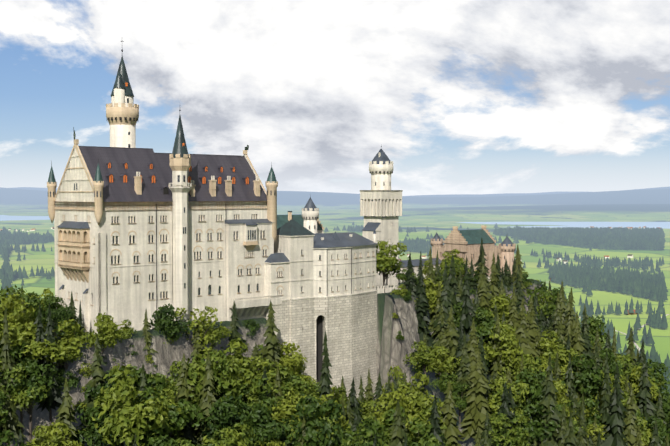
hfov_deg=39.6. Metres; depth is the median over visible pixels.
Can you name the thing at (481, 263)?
spruce
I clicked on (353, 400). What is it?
spruce
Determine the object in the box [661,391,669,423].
deciduous tree
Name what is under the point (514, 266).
spruce
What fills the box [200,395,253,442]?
deciduous tree
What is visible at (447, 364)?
deciduous tree
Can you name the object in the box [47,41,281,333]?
palas
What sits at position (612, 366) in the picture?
deciduous tree
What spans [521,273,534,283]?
deciduous tree
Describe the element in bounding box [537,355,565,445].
spruce
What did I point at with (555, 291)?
deciduous tree
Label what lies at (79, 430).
deciduous tree
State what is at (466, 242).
gate and wings
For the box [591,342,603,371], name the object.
spruce
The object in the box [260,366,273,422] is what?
spruce
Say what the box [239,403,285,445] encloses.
deciduous tree
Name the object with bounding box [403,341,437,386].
deciduous tree
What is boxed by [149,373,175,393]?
deciduous tree
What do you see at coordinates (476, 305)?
spruce
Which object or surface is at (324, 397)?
deciduous tree
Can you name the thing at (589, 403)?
deciduous tree
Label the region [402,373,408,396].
spruce
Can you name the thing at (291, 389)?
deciduous tree
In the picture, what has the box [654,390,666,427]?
spruce
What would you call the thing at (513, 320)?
spruce
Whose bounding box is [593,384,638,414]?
deciduous tree
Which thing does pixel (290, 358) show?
deciduous tree
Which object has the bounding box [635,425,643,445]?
spruce
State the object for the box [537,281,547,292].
deciduous tree
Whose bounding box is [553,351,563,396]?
spruce
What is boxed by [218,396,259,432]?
deciduous tree
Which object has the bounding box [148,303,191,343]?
deciduous tree
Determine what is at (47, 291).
deciduous tree
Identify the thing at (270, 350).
spruce
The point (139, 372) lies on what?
deciduous tree
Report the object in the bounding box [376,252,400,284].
deciduous tree
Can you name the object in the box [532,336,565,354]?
deciduous tree
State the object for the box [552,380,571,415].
deciduous tree
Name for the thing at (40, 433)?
deciduous tree
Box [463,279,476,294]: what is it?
deciduous tree
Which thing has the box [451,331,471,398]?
spruce
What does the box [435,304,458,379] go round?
spruce
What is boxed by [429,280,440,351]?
spruce
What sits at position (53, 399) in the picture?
spruce
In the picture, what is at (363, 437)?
deciduous tree
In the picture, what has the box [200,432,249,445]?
deciduous tree
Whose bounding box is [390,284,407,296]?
deciduous tree
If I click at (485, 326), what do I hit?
deciduous tree
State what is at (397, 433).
spruce
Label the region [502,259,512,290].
spruce
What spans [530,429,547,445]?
deciduous tree
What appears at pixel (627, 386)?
spruce
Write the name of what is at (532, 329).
spruce
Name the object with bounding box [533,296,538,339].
spruce
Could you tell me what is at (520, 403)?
deciduous tree
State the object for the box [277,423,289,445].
spruce
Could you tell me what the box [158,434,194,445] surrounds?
deciduous tree
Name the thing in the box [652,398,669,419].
deciduous tree
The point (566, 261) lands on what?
valley props
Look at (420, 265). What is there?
spruce
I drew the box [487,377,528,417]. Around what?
deciduous tree
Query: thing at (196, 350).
spruce
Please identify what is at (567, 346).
spruce
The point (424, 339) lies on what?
spruce
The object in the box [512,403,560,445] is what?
deciduous tree
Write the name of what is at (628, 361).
deciduous tree
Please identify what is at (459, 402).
deciduous tree
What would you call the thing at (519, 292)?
spruce
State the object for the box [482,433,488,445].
spruce
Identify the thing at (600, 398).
deciduous tree
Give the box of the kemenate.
[264,219,377,399]
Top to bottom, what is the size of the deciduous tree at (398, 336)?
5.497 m
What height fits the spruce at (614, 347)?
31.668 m
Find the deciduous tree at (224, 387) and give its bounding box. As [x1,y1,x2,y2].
[176,350,245,404]
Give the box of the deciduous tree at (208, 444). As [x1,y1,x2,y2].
[191,442,214,445]
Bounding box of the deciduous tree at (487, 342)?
[483,316,501,343]
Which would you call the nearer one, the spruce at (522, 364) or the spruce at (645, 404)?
the spruce at (522, 364)
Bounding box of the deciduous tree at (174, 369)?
[167,361,198,392]
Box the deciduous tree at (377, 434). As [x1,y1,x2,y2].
[355,426,385,439]
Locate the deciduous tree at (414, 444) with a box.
[403,439,419,445]
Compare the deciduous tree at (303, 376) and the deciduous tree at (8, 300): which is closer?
the deciduous tree at (8, 300)
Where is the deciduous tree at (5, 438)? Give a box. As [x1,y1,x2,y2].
[0,430,31,445]
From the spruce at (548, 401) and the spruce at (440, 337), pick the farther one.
the spruce at (440, 337)
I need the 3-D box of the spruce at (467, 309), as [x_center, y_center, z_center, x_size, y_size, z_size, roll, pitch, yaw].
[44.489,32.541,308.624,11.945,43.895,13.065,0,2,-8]
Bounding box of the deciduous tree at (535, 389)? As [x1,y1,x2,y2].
[515,368,545,419]
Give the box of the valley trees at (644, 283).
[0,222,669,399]
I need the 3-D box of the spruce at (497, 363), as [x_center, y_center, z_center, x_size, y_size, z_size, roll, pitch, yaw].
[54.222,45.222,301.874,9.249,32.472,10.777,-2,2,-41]
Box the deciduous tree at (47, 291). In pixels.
[26,288,53,312]
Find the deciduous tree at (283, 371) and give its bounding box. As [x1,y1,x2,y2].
[255,359,295,395]
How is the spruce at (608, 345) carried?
on the terrain
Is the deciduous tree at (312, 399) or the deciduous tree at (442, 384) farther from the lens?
the deciduous tree at (442, 384)
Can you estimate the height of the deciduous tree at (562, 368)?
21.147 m
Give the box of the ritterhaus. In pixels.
[277,197,323,232]
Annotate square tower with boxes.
[359,146,402,285]
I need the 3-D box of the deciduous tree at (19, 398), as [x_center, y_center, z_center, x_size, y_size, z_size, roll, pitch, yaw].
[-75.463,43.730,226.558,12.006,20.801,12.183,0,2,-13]
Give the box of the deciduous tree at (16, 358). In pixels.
[0,341,35,373]
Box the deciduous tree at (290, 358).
[277,342,307,375]
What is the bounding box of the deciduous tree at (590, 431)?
[566,405,608,440]
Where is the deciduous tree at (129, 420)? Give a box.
[92,362,181,445]
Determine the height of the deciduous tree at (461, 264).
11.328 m
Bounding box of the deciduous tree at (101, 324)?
[79,313,121,353]
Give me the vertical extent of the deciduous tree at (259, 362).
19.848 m
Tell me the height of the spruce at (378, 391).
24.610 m
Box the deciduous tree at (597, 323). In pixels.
[579,315,611,350]
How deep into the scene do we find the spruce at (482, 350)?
283.21 m
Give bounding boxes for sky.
[0,0,669,195]
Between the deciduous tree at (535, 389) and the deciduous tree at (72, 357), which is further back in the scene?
the deciduous tree at (535, 389)
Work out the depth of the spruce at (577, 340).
322.15 m
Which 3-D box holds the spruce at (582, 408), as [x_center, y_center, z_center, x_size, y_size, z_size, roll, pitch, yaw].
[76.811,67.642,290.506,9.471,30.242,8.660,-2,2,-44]
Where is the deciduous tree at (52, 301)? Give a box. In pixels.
[36,295,69,335]
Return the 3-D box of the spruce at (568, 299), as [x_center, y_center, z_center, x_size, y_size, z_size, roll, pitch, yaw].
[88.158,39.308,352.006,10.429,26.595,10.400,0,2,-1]
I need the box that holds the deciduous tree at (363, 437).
[336,416,391,445]
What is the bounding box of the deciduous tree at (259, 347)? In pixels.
[251,344,283,365]
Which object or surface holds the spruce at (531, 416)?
on the terrain
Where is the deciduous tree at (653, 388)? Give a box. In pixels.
[620,366,658,409]
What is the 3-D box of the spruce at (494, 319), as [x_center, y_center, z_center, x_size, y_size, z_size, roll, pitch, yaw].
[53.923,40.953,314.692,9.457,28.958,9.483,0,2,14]
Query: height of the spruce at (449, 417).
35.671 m
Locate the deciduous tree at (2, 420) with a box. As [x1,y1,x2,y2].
[0,392,8,430]
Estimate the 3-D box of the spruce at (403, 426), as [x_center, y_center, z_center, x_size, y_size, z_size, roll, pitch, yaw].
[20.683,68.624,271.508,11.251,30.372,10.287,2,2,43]
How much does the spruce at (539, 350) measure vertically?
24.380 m
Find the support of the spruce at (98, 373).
on the terrain
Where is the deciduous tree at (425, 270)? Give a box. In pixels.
[422,260,434,275]
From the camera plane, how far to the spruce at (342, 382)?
288.89 m
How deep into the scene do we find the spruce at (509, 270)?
350.67 m
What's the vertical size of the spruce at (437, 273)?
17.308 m
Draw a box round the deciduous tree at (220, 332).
[198,316,231,348]
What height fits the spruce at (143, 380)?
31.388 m
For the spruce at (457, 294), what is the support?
on the terrain
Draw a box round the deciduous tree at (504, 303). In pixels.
[488,293,511,323]
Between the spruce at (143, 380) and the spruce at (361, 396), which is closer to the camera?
the spruce at (143, 380)
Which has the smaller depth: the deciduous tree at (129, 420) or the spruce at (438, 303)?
the deciduous tree at (129, 420)
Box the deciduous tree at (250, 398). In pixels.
[242,385,272,404]
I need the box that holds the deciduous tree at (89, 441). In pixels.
[71,406,124,445]
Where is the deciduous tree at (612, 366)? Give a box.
[590,348,622,384]
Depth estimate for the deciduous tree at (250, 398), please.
248.43 m
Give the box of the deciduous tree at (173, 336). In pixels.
[163,332,178,344]
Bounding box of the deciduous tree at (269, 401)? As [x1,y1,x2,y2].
[227,378,281,423]
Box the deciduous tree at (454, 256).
[440,249,469,264]
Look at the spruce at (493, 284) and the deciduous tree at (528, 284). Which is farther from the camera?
the deciduous tree at (528, 284)
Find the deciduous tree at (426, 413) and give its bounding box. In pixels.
[418,402,451,444]
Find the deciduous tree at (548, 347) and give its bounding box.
[533,329,582,366]
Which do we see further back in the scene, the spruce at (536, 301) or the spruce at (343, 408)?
the spruce at (536, 301)
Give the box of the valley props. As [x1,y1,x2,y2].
[0,226,668,350]
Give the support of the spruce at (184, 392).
on the terrain
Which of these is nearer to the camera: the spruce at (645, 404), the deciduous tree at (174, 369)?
the deciduous tree at (174, 369)
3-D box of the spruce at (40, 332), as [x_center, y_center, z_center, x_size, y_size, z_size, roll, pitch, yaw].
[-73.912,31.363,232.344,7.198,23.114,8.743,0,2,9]
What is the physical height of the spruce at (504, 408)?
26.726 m
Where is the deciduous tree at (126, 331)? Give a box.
[108,319,136,342]
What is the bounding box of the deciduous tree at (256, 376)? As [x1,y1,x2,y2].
[239,367,261,393]
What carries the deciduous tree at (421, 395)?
on the terrain
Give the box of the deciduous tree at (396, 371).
[382,365,407,393]
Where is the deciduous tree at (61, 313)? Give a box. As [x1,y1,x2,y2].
[41,307,83,337]
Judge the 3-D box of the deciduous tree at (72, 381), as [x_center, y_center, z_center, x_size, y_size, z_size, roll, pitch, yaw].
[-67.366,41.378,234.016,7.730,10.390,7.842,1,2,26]
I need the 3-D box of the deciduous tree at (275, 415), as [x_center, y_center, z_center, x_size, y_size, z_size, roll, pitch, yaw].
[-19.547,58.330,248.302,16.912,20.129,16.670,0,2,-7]
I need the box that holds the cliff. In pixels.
[60,279,545,445]
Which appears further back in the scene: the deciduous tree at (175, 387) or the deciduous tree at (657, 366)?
the deciduous tree at (657, 366)
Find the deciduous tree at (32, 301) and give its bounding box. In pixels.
[2,292,44,337]
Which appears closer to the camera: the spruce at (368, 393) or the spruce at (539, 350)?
the spruce at (368, 393)
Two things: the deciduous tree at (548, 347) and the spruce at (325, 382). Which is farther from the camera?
the deciduous tree at (548, 347)
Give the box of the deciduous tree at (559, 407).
[541,403,588,435]
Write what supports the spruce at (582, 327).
on the terrain
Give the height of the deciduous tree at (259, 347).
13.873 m
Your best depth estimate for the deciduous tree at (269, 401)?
247.31 m
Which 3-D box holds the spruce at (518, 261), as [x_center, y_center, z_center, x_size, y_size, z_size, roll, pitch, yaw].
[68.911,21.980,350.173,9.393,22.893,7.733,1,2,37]
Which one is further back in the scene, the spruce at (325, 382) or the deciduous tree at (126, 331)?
the spruce at (325, 382)
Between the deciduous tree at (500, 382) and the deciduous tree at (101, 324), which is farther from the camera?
the deciduous tree at (500, 382)
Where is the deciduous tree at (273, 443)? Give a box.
[256,437,284,445]
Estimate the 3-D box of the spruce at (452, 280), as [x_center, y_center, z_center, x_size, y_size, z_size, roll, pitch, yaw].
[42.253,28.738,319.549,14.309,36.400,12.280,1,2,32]
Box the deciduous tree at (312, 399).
[297,391,320,415]
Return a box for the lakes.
[0,215,669,228]
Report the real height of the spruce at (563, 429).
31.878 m
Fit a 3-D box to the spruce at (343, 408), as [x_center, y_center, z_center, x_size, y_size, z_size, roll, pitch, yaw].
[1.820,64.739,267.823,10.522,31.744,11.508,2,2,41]
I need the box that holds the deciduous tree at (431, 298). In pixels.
[416,277,442,312]
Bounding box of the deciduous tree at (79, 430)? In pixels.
[57,414,88,440]
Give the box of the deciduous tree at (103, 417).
[86,402,122,445]
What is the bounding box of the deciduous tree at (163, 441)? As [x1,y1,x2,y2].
[125,435,178,445]
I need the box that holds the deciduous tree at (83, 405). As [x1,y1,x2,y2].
[72,384,90,411]
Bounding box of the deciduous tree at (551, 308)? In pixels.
[526,287,555,320]
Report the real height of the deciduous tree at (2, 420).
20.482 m
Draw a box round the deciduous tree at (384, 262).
[376,240,407,292]
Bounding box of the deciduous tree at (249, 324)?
[242,319,259,337]
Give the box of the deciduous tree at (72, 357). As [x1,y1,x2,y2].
[56,342,85,369]
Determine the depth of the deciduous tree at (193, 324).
255.93 m
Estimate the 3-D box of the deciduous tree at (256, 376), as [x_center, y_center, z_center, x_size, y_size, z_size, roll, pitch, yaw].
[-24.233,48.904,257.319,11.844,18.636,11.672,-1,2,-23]
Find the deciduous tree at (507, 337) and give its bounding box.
[477,321,523,367]
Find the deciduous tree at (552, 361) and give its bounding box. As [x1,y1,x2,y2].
[531,356,561,376]
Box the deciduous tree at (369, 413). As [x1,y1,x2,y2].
[360,399,389,428]
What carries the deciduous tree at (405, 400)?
on the terrain
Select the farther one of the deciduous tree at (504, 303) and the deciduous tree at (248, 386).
the deciduous tree at (504, 303)
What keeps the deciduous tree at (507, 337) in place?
on the terrain
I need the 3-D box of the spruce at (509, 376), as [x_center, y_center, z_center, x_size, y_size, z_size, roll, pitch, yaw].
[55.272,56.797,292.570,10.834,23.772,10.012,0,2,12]
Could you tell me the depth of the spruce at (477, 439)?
267.82 m
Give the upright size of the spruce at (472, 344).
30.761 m
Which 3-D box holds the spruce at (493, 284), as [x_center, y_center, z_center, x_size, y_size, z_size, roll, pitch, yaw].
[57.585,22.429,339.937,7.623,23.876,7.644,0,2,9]
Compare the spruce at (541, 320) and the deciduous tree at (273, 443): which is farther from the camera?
the spruce at (541, 320)
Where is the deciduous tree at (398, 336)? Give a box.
[396,331,403,340]
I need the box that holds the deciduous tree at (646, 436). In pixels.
[622,416,652,445]
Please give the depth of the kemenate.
289.82 m
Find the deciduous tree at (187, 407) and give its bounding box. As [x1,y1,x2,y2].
[130,371,207,445]
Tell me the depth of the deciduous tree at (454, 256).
340.08 m
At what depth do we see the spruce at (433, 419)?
270.65 m
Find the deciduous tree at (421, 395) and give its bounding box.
[397,371,445,415]
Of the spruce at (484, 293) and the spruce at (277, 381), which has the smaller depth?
the spruce at (277, 381)
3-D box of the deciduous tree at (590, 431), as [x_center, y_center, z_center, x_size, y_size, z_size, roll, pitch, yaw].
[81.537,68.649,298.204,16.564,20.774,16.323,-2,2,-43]
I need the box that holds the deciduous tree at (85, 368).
[77,362,92,377]
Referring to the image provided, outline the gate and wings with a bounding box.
[376,225,515,293]
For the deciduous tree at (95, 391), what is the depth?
230.63 m
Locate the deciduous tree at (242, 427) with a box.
[211,422,261,445]
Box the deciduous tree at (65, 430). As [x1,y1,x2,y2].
[25,422,83,445]
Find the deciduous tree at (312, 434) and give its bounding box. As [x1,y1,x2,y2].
[272,395,347,445]
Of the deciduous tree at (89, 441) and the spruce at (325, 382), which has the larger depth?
the spruce at (325, 382)
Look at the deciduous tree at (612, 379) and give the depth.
318.30 m
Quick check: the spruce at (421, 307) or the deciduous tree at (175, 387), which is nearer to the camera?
the deciduous tree at (175, 387)
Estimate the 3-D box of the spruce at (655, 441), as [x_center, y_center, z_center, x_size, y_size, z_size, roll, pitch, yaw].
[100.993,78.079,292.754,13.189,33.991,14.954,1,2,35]
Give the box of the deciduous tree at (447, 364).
[425,345,462,378]
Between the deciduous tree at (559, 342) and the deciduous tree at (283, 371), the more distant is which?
the deciduous tree at (559, 342)
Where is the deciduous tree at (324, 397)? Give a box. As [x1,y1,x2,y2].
[282,394,349,444]
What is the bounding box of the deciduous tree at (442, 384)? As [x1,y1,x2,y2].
[430,372,457,394]
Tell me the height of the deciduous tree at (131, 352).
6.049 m
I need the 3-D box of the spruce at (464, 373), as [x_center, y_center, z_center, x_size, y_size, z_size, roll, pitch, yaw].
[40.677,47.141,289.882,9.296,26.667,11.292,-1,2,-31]
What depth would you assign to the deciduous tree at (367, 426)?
266.71 m
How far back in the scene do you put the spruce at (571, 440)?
264.77 m
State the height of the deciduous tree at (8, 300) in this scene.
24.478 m
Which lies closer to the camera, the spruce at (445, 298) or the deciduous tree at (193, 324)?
the deciduous tree at (193, 324)
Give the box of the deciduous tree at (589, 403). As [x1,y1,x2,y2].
[562,396,602,430]
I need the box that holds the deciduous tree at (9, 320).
[0,313,15,347]
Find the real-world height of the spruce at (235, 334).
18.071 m
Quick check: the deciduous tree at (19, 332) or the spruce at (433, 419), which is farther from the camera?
the spruce at (433, 419)
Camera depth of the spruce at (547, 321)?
349.37 m
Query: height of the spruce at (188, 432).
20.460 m
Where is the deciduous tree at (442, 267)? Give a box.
[439,259,470,276]
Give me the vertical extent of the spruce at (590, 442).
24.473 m
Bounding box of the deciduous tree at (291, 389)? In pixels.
[270,375,316,401]
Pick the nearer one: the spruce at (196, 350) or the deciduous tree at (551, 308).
the spruce at (196, 350)
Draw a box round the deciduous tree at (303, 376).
[275,360,313,388]
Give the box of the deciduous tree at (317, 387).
[282,380,320,400]
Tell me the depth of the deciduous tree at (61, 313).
239.92 m
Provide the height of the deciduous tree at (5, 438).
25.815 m
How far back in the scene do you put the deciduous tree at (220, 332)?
258.61 m
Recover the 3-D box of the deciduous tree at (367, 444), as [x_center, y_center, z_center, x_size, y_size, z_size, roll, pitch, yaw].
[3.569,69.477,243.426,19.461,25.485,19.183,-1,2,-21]
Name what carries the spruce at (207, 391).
on the terrain
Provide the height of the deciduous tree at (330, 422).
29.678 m
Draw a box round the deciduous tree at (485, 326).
[453,301,495,343]
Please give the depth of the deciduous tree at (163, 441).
221.62 m
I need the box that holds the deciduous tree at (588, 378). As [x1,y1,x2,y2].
[553,354,602,397]
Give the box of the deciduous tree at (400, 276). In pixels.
[395,268,416,288]
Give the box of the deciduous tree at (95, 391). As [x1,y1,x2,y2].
[81,367,140,405]
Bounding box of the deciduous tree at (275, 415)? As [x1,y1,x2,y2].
[265,407,287,438]
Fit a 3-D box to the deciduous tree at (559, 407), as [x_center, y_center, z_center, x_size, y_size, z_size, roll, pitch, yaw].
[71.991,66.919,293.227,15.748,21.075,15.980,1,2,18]
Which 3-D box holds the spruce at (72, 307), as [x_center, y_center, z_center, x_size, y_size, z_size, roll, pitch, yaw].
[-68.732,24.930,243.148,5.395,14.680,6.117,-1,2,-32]
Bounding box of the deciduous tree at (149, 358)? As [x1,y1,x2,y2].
[145,354,154,363]
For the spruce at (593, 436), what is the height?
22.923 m
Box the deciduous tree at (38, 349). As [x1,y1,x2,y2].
[19,319,92,370]
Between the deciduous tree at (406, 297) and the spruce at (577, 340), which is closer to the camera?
the deciduous tree at (406, 297)
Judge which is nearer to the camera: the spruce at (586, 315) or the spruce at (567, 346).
the spruce at (567, 346)
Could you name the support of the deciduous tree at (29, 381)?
on the terrain
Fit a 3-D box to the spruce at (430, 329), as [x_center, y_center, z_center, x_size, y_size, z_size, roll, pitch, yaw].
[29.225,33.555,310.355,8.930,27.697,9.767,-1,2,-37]
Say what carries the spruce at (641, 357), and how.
on the terrain
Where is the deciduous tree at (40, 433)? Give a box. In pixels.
[32,423,54,445]
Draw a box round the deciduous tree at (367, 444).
[346,442,373,445]
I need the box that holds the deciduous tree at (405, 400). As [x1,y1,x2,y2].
[373,388,430,439]
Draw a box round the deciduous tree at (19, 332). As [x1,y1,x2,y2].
[0,302,45,347]
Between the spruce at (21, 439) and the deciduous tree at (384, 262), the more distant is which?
the deciduous tree at (384, 262)
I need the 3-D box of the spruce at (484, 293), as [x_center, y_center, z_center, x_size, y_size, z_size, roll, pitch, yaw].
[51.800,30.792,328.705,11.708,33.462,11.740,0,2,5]
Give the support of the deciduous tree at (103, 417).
on the terrain
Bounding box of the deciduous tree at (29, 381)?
[0,359,56,440]
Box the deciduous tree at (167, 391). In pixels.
[148,379,184,436]
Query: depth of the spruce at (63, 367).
235.21 m
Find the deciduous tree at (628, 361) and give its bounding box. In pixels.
[615,353,664,400]
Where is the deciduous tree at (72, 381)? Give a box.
[54,367,80,388]
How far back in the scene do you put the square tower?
336.95 m
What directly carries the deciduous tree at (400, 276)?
on the terrain
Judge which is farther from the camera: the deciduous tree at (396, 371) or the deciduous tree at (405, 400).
the deciduous tree at (396, 371)
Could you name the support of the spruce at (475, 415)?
on the terrain
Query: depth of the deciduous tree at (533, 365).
297.95 m
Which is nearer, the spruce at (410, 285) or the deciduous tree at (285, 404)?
the deciduous tree at (285, 404)
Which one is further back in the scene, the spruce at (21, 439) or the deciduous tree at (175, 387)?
the deciduous tree at (175, 387)
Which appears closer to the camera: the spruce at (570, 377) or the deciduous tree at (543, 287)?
the spruce at (570, 377)
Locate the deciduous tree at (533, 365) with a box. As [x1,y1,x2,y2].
[497,354,546,384]
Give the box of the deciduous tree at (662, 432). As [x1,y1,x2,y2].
[634,409,669,445]
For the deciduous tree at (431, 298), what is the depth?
312.25 m
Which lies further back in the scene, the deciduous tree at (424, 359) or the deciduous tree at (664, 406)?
the deciduous tree at (664, 406)
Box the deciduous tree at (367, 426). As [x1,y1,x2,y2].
[356,424,383,444]
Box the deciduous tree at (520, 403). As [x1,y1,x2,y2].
[488,383,530,420]
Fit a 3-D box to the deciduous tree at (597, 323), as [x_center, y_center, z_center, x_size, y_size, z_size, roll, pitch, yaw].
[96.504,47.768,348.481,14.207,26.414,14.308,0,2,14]
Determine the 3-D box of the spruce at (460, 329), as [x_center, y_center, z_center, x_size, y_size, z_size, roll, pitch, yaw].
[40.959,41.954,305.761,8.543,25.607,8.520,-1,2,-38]
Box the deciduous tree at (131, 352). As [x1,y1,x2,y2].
[125,344,138,355]
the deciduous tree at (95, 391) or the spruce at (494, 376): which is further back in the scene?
the spruce at (494, 376)
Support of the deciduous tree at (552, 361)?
on the terrain
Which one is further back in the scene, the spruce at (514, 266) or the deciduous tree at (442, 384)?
the spruce at (514, 266)
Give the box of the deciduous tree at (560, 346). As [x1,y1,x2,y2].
[553,340,565,365]
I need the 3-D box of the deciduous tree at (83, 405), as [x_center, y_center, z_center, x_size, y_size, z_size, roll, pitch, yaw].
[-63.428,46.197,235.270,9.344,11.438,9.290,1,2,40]
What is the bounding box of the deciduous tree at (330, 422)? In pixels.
[308,414,356,445]
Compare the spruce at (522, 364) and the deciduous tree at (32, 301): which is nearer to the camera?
the deciduous tree at (32, 301)
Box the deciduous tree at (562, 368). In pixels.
[537,362,573,392]
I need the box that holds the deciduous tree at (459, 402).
[443,382,469,422]
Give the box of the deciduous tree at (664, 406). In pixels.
[658,404,669,432]
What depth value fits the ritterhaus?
309.66 m
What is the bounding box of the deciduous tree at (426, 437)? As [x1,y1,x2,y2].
[379,406,443,445]
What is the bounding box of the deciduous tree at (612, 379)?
[600,370,628,399]
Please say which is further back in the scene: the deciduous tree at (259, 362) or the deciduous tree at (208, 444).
the deciduous tree at (259, 362)
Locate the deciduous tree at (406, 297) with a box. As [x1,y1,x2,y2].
[401,291,411,302]
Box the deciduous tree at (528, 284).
[524,281,531,291]
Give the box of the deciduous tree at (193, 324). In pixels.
[174,306,222,349]
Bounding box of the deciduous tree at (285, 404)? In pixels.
[273,391,308,445]
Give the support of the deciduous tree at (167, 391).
on the terrain
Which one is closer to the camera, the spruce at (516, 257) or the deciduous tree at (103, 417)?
the deciduous tree at (103, 417)
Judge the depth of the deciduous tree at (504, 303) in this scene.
330.57 m
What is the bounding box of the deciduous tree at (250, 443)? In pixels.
[227,431,255,445]
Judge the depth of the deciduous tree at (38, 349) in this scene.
232.66 m
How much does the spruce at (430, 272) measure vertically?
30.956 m
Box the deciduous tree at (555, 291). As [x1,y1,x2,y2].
[552,287,567,304]
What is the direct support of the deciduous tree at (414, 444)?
on the terrain
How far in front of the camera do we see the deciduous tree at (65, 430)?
218.95 m
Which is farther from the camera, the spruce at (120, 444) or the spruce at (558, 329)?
the spruce at (558, 329)
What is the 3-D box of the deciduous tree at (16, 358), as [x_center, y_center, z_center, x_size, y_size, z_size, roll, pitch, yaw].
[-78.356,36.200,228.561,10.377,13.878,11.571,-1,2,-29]
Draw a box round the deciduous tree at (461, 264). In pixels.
[454,260,470,276]
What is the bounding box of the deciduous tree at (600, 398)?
[585,378,603,407]
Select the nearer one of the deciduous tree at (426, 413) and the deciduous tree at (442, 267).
the deciduous tree at (426, 413)
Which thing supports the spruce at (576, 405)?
on the terrain
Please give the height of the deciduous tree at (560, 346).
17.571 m
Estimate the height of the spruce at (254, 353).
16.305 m
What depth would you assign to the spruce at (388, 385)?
293.07 m
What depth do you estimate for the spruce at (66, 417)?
224.30 m
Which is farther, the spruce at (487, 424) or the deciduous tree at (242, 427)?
the spruce at (487, 424)
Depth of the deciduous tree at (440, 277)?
324.84 m
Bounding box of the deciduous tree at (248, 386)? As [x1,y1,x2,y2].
[233,370,256,403]
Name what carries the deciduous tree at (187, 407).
on the terrain
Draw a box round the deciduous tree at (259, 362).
[229,353,274,385]
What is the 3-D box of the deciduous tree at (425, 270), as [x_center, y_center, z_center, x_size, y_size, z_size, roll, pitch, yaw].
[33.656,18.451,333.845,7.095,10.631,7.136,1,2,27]
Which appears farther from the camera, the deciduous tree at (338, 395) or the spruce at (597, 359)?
the spruce at (597, 359)
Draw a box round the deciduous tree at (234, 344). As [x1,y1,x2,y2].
[193,338,258,386]
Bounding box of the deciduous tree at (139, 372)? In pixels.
[120,366,161,400]
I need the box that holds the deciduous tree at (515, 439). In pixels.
[480,411,530,445]
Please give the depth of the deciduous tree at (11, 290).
251.12 m
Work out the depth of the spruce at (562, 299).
350.65 m
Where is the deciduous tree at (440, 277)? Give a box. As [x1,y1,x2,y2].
[433,270,447,283]
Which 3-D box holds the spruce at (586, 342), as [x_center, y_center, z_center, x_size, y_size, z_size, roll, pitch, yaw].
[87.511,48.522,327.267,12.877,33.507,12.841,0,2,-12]
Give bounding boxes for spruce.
[0,307,26,445]
[18,428,24,445]
[27,303,45,382]
[36,304,63,422]
[49,378,77,444]
[58,362,65,376]
[67,292,77,333]
[73,301,84,334]
[78,336,108,431]
[112,410,124,445]
[136,364,152,436]
[142,309,157,354]
[170,354,200,441]
[179,413,197,444]
[190,318,202,362]
[193,351,218,444]
[228,301,244,353]
[252,343,258,365]
[257,300,281,381]
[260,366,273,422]
[273,365,283,406]
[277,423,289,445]
[297,417,308,445]
[317,331,332,406]
[339,375,347,401]
[340,396,346,421]
[345,395,353,430]
[346,379,363,421]
[350,403,362,434]
[357,377,365,421]
[364,371,373,409]
[372,371,386,412]
[385,376,391,406]
[387,400,407,445]
[393,375,397,400]
[401,408,408,444]
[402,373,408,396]
[403,253,416,299]
[414,270,435,347]
[416,251,425,286]
[422,333,428,371]
[423,283,432,346]
[425,247,437,328]
[425,332,429,352]
[427,395,446,445]
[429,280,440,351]
[430,260,457,340]
[430,304,446,357]
[434,250,441,289]
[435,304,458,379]
[439,379,463,445]
[447,255,460,326]
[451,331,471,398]
[454,333,471,413]
[456,270,463,301]
[456,282,462,309]
[456,314,466,341]
[457,347,498,442]
[460,255,477,343]
[467,318,488,388]
[469,258,477,290]
[471,292,486,342]
[473,237,488,283]
[474,428,480,445]
[476,252,493,307]
[477,266,491,316]
[478,332,491,414]
[481,410,494,445]
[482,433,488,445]
[486,302,497,375]
[489,252,499,305]
[489,369,496,393]
[490,314,506,379]
[494,381,511,445]
[495,253,507,293]
[499,280,505,304]
[501,312,508,345]
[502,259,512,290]
[505,285,518,349]
[506,367,514,383]
[508,267,512,285]
[508,385,517,428]
[511,257,515,279]
[511,298,538,366]
[513,252,528,304]
[513,265,526,313]
[515,245,525,273]
[519,354,527,399]
[526,297,538,349]
[527,400,534,445]
[533,292,539,323]
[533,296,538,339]
[534,329,543,356]
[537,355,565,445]
[538,309,546,330]
[544,302,550,337]
[547,281,554,323]
[548,311,554,340]
[552,291,566,348]
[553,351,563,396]
[556,405,567,445]
[559,281,567,333]
[561,353,578,417]
[562,292,569,336]
[563,287,575,348]
[563,333,574,375]
[565,412,578,445]
[567,387,586,444]
[571,312,584,368]
[574,352,590,405]
[576,412,587,445]
[577,394,587,443]
[580,305,588,322]
[580,309,594,358]
[581,316,599,367]
[587,435,592,445]
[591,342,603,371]
[591,416,597,445]
[592,331,602,361]
[595,430,600,445]
[598,350,612,442]
[601,364,628,445]
[605,330,612,360]
[611,326,617,357]
[622,383,640,445]
[624,327,637,373]
[624,374,628,413]
[635,340,644,365]
[635,355,658,427]
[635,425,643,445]
[649,419,661,445]
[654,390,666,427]
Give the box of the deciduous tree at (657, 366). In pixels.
[635,358,669,403]
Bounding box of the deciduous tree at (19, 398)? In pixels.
[0,361,49,432]
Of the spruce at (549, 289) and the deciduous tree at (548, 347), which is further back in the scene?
the spruce at (549, 289)
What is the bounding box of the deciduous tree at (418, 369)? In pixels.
[412,364,423,372]
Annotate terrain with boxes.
[0,187,669,445]
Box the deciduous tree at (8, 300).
[0,294,36,334]
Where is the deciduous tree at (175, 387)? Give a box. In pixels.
[167,384,177,398]
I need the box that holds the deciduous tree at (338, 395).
[332,385,366,418]
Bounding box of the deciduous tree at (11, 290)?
[0,285,35,362]

